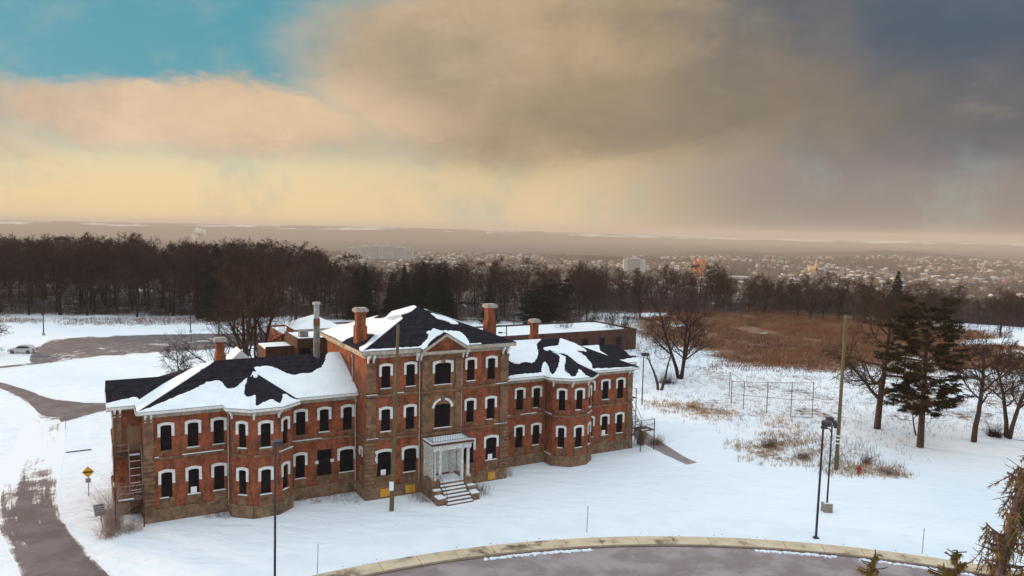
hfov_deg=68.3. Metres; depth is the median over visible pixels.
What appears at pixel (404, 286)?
spruce tree
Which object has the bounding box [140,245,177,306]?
woodland tree
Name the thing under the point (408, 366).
window
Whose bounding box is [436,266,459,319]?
spruce tree
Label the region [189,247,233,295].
woodland tree
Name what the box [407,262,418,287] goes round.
woodland tree
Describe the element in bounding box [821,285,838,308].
woodland tree
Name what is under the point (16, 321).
edge grass
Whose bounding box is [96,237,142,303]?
woodland tree
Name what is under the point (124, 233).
woodland tree
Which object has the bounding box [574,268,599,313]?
woodland tree
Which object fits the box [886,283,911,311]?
woodland tree
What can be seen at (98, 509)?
notice sign
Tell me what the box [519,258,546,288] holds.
woodland tree
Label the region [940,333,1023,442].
deciduous tree
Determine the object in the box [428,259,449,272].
woodland tree
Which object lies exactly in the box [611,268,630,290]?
woodland tree
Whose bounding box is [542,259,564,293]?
woodland tree
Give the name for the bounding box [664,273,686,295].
woodland tree
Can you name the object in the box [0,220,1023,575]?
ground
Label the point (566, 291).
evergreen tree
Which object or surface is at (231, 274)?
woodland tree
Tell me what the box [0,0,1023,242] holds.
sky
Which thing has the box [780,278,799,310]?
woodland tree
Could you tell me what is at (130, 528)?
shrub
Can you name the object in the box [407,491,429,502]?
wall weeds
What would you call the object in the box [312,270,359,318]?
woodland tree
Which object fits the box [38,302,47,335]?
lamp post
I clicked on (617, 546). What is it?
kerb
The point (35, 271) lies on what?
woodland tree
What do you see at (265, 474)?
window
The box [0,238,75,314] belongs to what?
woodland tree
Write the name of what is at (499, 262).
woodland tree
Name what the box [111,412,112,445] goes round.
window
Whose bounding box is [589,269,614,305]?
woodland tree
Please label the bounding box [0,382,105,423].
service path
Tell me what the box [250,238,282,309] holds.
woodland tree
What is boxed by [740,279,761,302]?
woodland tree
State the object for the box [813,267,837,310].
woodland tree
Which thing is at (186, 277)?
woodland tree
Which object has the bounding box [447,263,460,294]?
woodland tree
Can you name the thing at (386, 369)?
window
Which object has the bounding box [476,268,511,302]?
woodland tree
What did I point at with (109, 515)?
shrub
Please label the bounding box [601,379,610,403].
window
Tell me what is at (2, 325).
deciduous tree
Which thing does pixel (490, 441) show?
window
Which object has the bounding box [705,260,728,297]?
woodland tree
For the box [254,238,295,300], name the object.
woodland tree
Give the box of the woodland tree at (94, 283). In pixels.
[55,241,111,315]
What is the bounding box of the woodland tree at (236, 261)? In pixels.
[198,243,243,288]
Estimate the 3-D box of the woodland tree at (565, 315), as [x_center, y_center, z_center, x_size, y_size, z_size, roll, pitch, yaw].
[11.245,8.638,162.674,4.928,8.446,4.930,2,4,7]
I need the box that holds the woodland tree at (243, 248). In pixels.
[227,237,281,301]
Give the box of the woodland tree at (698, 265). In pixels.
[681,262,715,301]
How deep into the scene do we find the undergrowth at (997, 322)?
220.59 m
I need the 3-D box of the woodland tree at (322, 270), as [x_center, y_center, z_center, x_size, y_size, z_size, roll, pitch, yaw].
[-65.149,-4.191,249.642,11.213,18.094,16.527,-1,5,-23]
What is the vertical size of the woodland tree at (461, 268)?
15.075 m
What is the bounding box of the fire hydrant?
[856,458,861,474]
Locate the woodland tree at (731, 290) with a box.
[722,275,740,308]
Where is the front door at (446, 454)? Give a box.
[436,449,450,473]
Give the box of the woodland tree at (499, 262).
[486,257,514,283]
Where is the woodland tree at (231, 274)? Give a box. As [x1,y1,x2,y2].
[221,241,252,309]
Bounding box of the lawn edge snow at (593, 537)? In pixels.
[311,535,1014,575]
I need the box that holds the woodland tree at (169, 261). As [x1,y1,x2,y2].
[141,240,199,313]
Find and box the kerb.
[361,544,990,575]
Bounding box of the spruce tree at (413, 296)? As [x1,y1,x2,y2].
[404,274,423,308]
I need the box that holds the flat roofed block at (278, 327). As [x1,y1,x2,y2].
[268,321,354,341]
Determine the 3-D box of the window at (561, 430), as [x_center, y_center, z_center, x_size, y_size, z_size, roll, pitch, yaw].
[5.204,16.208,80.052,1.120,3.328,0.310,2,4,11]
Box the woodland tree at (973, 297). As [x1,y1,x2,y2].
[963,296,980,312]
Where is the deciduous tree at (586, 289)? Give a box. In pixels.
[574,278,601,319]
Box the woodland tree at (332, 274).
[308,261,339,309]
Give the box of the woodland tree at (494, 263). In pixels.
[469,260,504,302]
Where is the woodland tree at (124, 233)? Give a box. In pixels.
[108,230,152,297]
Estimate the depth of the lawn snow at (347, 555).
61.84 m
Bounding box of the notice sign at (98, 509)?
[93,503,105,525]
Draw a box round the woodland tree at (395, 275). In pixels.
[383,263,403,294]
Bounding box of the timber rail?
[66,449,90,452]
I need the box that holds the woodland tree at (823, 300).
[812,282,834,318]
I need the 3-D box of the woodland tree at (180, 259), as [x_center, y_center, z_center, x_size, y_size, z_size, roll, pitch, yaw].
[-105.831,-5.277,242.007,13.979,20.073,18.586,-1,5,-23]
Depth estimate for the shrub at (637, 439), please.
88.70 m
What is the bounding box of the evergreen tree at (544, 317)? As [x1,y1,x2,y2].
[538,294,564,322]
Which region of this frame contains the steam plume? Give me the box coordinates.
[191,227,205,242]
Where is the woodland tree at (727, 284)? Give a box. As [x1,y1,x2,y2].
[717,272,738,302]
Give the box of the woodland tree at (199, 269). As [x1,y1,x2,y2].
[167,237,212,316]
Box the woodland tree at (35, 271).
[13,241,69,315]
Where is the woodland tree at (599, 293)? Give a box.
[583,270,607,307]
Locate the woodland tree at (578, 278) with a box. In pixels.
[563,265,605,317]
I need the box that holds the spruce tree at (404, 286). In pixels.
[395,264,412,308]
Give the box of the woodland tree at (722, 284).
[711,275,734,311]
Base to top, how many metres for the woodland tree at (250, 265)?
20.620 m
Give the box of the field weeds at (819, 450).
[761,428,909,475]
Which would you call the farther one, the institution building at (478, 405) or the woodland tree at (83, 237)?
the woodland tree at (83, 237)
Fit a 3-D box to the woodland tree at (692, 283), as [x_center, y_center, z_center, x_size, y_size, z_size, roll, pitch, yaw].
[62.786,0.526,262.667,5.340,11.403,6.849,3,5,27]
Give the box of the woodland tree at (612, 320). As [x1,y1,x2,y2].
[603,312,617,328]
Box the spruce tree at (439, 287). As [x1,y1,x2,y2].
[433,263,454,317]
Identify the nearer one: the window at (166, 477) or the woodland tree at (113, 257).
the window at (166, 477)
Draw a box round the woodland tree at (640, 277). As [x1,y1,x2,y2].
[630,272,651,306]
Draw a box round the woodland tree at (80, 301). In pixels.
[57,237,105,306]
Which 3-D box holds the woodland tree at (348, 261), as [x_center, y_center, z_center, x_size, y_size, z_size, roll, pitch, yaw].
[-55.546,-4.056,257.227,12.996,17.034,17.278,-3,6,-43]
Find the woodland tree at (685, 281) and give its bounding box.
[677,271,697,301]
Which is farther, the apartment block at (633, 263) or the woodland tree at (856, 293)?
the apartment block at (633, 263)
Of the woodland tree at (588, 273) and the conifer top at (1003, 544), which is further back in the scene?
the woodland tree at (588, 273)
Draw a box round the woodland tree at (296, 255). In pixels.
[271,240,310,311]
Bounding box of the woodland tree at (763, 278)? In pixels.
[754,272,772,296]
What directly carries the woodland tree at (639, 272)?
on the ground at (946, 494)
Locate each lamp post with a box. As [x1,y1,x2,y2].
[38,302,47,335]
[186,304,194,332]
[271,439,282,575]
[630,353,648,404]
[813,420,832,538]
[821,416,836,512]
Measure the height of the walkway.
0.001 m
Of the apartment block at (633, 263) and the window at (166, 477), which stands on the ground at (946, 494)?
the apartment block at (633, 263)
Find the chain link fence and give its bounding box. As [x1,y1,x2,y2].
[729,373,813,417]
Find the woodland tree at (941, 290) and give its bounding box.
[938,288,954,298]
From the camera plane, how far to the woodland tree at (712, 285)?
251.59 m
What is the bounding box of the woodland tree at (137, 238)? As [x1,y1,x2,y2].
[124,230,145,248]
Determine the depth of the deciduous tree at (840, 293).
221.37 m
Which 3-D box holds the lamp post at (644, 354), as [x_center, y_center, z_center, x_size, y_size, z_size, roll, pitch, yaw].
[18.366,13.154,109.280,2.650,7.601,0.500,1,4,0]
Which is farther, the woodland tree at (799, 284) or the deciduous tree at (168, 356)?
the woodland tree at (799, 284)
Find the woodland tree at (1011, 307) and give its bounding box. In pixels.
[988,295,1012,323]
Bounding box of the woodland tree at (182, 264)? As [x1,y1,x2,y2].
[172,241,212,299]
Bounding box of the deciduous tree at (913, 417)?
[887,390,929,435]
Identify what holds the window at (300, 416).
in the institution building at (478, 405)
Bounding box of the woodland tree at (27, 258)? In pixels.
[9,238,50,291]
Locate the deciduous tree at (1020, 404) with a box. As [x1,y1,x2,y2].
[962,325,1023,438]
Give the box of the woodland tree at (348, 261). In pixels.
[333,251,367,275]
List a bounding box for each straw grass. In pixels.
[643,398,746,420]
[723,437,814,466]
[755,431,799,447]
[758,411,848,459]
[817,459,916,478]
[885,393,971,406]
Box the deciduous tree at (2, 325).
[0,299,19,350]
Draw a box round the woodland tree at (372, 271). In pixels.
[362,264,385,285]
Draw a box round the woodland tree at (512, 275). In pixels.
[500,265,525,291]
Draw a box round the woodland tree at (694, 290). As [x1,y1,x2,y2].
[687,282,704,304]
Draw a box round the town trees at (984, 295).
[565,285,1023,323]
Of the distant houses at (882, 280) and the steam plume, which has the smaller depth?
the distant houses at (882, 280)
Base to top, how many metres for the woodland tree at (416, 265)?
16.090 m
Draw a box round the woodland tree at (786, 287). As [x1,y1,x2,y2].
[774,280,796,308]
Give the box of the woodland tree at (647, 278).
[642,270,651,286]
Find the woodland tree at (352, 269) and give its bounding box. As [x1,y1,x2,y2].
[344,262,376,292]
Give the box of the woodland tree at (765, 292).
[755,280,777,312]
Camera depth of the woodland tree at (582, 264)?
235.40 m
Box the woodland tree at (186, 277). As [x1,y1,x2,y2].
[153,245,233,316]
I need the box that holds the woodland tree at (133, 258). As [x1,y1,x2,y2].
[115,239,176,309]
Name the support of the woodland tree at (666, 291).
on the ground at (946, 494)
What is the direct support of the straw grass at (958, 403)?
on the ground at (946, 494)
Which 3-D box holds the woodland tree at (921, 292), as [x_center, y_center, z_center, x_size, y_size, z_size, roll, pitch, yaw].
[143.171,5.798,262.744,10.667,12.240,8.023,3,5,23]
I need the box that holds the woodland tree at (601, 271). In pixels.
[589,261,609,286]
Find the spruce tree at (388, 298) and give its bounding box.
[379,272,398,314]
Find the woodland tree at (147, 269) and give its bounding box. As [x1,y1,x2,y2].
[130,241,162,304]
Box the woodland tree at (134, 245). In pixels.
[118,234,150,298]
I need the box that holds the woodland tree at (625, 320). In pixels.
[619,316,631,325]
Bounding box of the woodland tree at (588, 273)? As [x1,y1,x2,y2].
[577,259,604,306]
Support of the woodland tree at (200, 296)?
on the ground at (946, 494)
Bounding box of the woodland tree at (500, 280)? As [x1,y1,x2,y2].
[488,267,530,317]
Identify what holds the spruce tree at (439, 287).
on the ground at (946, 494)
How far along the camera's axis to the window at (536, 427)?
81.06 m
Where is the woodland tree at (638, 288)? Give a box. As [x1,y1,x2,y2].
[631,279,647,308]
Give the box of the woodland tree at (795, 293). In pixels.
[790,285,806,315]
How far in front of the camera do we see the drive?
56.80 m
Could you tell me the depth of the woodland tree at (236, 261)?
209.27 m
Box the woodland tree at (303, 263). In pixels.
[281,246,319,302]
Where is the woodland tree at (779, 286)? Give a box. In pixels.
[767,278,787,310]
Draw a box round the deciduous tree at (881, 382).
[818,272,956,429]
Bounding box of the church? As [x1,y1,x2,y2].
[808,258,817,274]
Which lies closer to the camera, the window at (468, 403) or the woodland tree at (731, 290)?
the window at (468, 403)
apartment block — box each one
[346,244,413,261]
[623,256,645,272]
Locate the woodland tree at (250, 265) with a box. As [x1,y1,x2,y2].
[225,242,277,311]
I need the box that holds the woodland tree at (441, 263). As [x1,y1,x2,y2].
[428,258,447,283]
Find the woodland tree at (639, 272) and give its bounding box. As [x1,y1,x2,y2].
[626,267,645,288]
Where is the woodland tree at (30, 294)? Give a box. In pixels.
[14,243,99,311]
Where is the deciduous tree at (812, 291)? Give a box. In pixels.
[795,279,822,318]
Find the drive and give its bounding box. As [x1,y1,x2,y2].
[376,547,976,575]
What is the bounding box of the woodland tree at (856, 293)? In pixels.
[845,281,866,310]
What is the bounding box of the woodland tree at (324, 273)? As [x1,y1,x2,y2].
[292,252,332,311]
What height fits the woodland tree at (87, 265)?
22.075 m
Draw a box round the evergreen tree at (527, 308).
[516,293,541,323]
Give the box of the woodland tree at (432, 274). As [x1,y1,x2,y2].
[416,257,452,292]
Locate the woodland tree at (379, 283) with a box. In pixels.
[369,267,392,311]
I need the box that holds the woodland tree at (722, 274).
[704,264,734,284]
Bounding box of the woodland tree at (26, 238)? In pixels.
[1,234,41,297]
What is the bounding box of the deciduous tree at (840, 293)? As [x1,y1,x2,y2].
[827,275,857,319]
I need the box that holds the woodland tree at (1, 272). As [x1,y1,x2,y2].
[0,234,32,300]
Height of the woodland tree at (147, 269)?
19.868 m
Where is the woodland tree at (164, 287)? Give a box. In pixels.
[152,247,185,311]
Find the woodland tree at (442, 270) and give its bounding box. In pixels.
[430,265,457,301]
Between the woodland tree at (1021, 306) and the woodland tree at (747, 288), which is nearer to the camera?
the woodland tree at (1021, 306)
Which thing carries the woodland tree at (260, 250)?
on the ground at (946, 494)
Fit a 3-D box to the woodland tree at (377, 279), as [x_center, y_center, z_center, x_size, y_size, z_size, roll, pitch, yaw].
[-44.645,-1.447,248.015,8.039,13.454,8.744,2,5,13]
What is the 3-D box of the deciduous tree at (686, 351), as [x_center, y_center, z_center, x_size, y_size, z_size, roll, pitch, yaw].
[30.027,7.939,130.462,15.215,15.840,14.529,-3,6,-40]
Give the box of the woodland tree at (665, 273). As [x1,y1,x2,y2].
[652,263,676,294]
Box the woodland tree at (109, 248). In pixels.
[100,233,125,297]
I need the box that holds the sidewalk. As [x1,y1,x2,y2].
[313,536,1020,575]
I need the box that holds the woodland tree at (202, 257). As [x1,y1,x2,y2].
[178,243,231,296]
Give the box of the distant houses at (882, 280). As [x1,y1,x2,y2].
[557,273,1023,303]
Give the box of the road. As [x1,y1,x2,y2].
[0,407,115,575]
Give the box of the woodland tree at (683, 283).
[676,280,688,297]
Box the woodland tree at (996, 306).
[987,293,1005,318]
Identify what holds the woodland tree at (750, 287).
on the ground at (946, 494)
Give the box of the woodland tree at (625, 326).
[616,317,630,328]
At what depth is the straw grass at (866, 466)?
80.52 m
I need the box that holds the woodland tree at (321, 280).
[289,251,331,314]
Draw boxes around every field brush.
[638,325,823,376]
[722,370,947,423]
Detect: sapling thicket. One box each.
[1,275,602,311]
[371,262,1019,323]
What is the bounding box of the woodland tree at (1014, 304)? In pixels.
[1005,295,1023,324]
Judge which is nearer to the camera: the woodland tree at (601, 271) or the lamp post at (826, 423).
the lamp post at (826, 423)
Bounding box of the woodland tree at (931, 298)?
[922,290,941,313]
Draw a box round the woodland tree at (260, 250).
[234,242,273,285]
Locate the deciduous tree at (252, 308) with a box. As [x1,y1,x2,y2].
[159,240,314,363]
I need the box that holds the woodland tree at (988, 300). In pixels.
[980,297,998,324]
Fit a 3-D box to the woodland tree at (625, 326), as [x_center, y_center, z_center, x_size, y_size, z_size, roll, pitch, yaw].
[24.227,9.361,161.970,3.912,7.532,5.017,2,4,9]
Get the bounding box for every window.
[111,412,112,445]
[157,422,174,455]
[158,469,174,508]
[185,419,200,452]
[185,466,201,504]
[211,417,226,449]
[211,462,226,500]
[236,421,247,453]
[236,467,248,505]
[258,420,272,452]
[258,466,273,504]
[281,416,289,448]
[281,461,289,499]
[293,409,307,439]
[293,452,307,488]
[300,348,309,354]
[315,449,333,485]
[317,406,330,436]
[337,446,354,481]
[341,404,354,433]
[358,446,362,484]
[375,449,391,487]
[379,363,392,393]
[379,406,392,436]
[402,445,417,482]
[403,404,416,433]
[404,361,416,390]
[432,397,452,432]
[433,360,453,389]
[463,438,475,472]
[464,398,475,425]
[465,357,476,385]
[484,435,498,470]
[485,396,496,423]
[486,355,497,383]
[514,387,525,413]
[514,425,524,455]
[531,385,541,411]
[531,422,541,453]
[556,425,566,456]
[557,388,567,413]
[574,425,583,455]
[575,388,584,413]
[582,339,587,345]
[587,422,590,452]
[588,385,591,411]
[591,416,594,444]
[592,380,595,404]
[600,338,604,344]
[600,414,609,442]
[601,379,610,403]
[615,412,624,440]
[616,337,620,344]
[616,377,625,401]
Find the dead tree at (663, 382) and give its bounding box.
[638,343,677,389]
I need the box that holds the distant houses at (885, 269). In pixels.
[324,251,1023,284]
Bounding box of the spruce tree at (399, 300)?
[387,282,404,312]
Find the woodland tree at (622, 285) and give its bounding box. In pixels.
[615,282,630,301]
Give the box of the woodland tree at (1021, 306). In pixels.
[1006,295,1023,325]
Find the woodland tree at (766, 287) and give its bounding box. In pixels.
[755,276,772,307]
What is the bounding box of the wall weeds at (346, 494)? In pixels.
[299,491,361,504]
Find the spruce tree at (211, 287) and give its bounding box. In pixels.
[194,244,237,321]
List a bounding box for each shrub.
[67,480,148,531]
[88,516,132,539]
[117,514,146,533]
[632,417,658,444]
[647,430,667,445]
[654,370,678,384]
[758,435,780,449]
[791,446,817,460]
[857,453,876,463]
[876,465,901,476]
[979,421,1016,439]
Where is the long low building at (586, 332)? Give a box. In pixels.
[476,320,636,349]
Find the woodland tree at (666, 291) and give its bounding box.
[658,286,671,309]
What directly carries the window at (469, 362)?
in the institution building at (478, 405)
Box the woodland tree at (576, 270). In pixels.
[566,261,593,283]
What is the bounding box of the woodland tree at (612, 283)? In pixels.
[603,275,616,292]
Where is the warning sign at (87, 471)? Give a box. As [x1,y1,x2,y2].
[82,467,93,494]
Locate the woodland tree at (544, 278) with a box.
[518,262,561,297]
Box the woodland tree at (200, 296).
[186,248,211,314]
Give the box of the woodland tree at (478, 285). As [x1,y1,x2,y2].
[461,271,495,315]
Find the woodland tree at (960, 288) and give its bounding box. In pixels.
[945,281,968,318]
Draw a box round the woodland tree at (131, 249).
[96,242,173,316]
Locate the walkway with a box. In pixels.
[633,430,696,463]
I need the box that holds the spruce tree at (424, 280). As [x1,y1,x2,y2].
[415,262,437,310]
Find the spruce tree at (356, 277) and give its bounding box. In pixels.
[343,269,366,318]
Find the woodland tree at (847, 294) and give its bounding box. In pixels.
[826,289,852,318]
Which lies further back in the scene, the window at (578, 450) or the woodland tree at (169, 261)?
the woodland tree at (169, 261)
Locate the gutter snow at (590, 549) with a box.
[483,548,974,575]
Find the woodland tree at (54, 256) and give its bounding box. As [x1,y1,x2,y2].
[27,233,96,314]
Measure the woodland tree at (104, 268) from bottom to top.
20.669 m
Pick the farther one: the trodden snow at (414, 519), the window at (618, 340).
the window at (618, 340)
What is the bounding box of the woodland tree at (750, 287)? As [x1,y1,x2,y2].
[742,275,759,311]
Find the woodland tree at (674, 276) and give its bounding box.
[662,267,684,301]
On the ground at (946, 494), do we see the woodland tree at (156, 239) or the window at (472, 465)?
the woodland tree at (156, 239)
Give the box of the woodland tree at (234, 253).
[206,245,271,313]
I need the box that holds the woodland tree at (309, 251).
[288,245,329,305]
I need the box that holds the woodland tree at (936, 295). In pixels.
[929,289,945,311]
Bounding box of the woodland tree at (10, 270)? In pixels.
[0,232,33,312]
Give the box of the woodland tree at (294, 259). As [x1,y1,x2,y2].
[272,240,312,289]
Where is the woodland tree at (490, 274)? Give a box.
[479,265,522,315]
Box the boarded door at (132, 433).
[125,425,140,451]
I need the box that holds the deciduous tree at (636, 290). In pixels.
[629,274,654,318]
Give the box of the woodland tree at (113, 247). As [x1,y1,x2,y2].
[70,236,126,305]
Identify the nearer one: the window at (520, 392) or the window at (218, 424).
the window at (218, 424)
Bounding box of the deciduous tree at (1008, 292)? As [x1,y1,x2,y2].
[987,287,1023,334]
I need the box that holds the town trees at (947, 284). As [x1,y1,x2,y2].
[322,250,1023,295]
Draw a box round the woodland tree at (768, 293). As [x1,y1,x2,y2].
[759,285,776,313]
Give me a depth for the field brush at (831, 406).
111.87 m
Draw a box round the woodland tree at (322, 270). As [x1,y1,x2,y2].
[307,248,328,300]
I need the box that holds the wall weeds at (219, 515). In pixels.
[203,509,229,518]
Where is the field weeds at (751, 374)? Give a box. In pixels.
[629,337,1023,464]
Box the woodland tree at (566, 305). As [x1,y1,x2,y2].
[553,297,578,321]
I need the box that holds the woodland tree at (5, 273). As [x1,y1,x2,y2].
[0,237,13,291]
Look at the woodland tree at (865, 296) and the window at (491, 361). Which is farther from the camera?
the woodland tree at (865, 296)
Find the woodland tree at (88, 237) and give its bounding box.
[54,235,102,304]
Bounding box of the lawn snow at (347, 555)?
[200,516,1023,575]
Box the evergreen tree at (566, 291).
[541,278,576,320]
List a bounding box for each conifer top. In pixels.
[855,549,886,575]
[925,548,970,575]
[970,439,1023,575]
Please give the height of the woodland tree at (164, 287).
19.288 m
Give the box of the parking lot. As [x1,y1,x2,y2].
[0,332,265,368]
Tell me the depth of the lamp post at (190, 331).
173.18 m
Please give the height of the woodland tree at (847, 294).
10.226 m
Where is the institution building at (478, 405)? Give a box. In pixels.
[104,302,654,529]
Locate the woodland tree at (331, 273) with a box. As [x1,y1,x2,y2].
[317,258,342,306]
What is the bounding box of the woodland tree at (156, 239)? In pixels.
[128,231,159,293]
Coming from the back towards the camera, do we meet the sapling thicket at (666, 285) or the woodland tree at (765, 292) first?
the sapling thicket at (666, 285)
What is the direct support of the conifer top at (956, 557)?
on the ground at (946, 494)
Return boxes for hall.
[697,276,750,280]
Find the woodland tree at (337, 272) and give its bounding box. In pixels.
[322,262,347,295]
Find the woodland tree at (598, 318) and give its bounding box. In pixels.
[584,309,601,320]
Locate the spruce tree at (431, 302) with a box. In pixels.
[423,278,443,314]
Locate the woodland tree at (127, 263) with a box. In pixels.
[111,238,155,304]
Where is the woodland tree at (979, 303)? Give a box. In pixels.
[971,295,988,324]
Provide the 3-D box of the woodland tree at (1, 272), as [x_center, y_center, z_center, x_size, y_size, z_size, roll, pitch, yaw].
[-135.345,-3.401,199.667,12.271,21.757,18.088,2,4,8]
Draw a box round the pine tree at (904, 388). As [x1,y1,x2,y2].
[872,293,975,447]
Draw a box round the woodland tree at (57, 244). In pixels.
[43,235,77,281]
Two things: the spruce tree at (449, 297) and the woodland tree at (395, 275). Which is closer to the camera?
the spruce tree at (449, 297)
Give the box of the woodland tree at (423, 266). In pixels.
[403,259,434,286]
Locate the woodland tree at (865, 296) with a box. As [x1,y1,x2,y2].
[858,284,881,313]
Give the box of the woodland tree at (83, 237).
[57,230,95,299]
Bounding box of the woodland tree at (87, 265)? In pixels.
[62,233,110,308]
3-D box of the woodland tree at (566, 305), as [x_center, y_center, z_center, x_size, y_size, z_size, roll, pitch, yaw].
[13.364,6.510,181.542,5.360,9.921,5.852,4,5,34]
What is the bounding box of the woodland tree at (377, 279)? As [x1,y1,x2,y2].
[367,264,387,302]
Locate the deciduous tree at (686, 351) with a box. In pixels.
[635,290,720,378]
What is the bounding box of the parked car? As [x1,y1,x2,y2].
[7,345,37,353]
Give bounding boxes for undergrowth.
[0,283,374,319]
[331,288,643,323]
[510,311,672,356]
[571,281,1023,326]
[852,307,1023,329]
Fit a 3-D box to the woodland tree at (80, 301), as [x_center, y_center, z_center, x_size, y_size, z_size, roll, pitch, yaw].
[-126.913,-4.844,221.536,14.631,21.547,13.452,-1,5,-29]
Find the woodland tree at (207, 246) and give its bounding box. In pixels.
[171,241,226,308]
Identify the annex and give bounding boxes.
[258,330,326,356]
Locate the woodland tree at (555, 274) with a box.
[522,270,563,303]
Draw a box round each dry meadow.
[615,305,1022,374]
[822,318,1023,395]
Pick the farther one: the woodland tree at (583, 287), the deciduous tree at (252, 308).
the woodland tree at (583, 287)
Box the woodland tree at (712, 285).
[708,280,724,304]
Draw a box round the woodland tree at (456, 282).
[447,267,479,309]
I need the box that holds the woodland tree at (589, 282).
[579,266,602,307]
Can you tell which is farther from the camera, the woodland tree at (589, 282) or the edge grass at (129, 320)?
the woodland tree at (589, 282)
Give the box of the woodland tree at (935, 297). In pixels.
[924,285,943,319]
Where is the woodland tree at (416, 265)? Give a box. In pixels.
[399,262,434,298]
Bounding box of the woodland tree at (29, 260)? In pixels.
[1,236,71,306]
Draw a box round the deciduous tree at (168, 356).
[158,341,202,373]
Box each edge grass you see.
[0,317,47,323]
[49,315,224,325]
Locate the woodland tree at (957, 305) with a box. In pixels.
[949,287,974,317]
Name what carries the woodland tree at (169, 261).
on the ground at (946, 494)
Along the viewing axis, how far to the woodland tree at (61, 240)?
250.62 m
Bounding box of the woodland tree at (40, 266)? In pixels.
[21,239,61,295]
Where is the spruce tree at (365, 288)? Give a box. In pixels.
[351,263,379,318]
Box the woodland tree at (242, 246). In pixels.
[226,236,254,297]
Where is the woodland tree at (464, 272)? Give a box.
[448,257,475,299]
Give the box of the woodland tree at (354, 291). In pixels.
[335,278,360,319]
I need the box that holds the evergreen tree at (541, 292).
[525,285,555,322]
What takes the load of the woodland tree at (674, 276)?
on the ground at (946, 494)
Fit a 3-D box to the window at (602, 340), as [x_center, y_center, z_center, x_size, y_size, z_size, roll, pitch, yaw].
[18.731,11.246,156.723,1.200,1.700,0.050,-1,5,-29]
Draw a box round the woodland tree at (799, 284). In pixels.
[792,275,805,299]
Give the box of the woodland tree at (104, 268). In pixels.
[82,239,117,302]
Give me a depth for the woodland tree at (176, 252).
234.70 m
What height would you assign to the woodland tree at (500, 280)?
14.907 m
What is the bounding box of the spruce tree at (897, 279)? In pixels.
[887,271,906,314]
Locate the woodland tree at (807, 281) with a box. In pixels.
[796,274,813,308]
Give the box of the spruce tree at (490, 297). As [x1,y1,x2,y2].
[479,287,501,323]
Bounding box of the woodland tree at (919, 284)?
[907,280,931,300]
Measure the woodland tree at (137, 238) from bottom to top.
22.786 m
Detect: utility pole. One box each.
[389,324,399,511]
[834,315,846,470]
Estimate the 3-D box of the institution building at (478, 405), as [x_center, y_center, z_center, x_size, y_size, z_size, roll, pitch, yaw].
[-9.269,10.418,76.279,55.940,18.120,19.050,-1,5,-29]
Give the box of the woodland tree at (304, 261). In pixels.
[272,247,324,319]
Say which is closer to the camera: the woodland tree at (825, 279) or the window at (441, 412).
the window at (441, 412)
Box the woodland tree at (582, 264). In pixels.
[563,263,586,310]
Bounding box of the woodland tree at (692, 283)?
[685,274,699,295]
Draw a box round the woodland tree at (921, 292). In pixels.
[914,288,932,305]
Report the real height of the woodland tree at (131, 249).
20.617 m
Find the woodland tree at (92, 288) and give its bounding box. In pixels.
[66,241,118,311]
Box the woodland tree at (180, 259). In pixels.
[167,240,187,300]
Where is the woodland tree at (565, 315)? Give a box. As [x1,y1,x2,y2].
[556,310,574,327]
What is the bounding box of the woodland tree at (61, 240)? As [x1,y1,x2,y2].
[56,233,94,293]
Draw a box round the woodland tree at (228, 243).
[219,237,248,253]
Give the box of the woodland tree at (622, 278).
[608,266,629,298]
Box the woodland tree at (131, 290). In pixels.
[110,241,160,310]
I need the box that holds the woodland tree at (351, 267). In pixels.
[340,261,360,298]
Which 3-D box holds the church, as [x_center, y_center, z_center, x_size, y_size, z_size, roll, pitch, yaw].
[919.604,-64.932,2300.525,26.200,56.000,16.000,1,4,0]
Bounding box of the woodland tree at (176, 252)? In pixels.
[164,241,193,300]
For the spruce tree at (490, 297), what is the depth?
200.62 m
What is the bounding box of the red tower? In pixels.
[693,258,704,276]
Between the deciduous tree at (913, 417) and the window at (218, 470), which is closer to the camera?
the window at (218, 470)
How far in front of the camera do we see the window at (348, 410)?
70.72 m
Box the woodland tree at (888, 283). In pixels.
[871,279,895,307]
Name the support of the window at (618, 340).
in the long low building at (586, 332)
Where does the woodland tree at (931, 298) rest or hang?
on the ground at (946, 494)
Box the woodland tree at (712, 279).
[701,271,716,300]
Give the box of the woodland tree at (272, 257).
[242,245,287,313]
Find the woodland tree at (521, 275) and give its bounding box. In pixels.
[508,268,532,312]
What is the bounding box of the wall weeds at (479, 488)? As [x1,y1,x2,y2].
[472,481,495,496]
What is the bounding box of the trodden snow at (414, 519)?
[85,465,793,532]
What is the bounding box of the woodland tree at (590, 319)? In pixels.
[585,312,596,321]
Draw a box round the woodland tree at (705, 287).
[699,279,715,310]
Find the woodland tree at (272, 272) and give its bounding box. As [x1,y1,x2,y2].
[251,246,289,309]
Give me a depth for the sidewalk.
59.52 m
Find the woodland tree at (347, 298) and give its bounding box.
[330,275,350,316]
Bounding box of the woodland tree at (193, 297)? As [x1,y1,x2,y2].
[168,240,206,310]
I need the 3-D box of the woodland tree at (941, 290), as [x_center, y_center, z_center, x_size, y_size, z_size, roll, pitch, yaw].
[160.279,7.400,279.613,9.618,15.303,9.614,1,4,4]
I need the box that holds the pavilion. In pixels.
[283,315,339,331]
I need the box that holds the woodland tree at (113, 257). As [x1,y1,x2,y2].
[87,236,147,311]
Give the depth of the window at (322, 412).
69.61 m
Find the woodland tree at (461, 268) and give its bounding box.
[449,263,471,310]
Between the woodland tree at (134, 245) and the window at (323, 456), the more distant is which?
the woodland tree at (134, 245)
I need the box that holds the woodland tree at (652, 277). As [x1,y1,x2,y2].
[648,276,661,305]
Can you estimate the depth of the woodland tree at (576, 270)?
258.66 m
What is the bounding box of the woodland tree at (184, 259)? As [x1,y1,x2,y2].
[176,238,209,298]

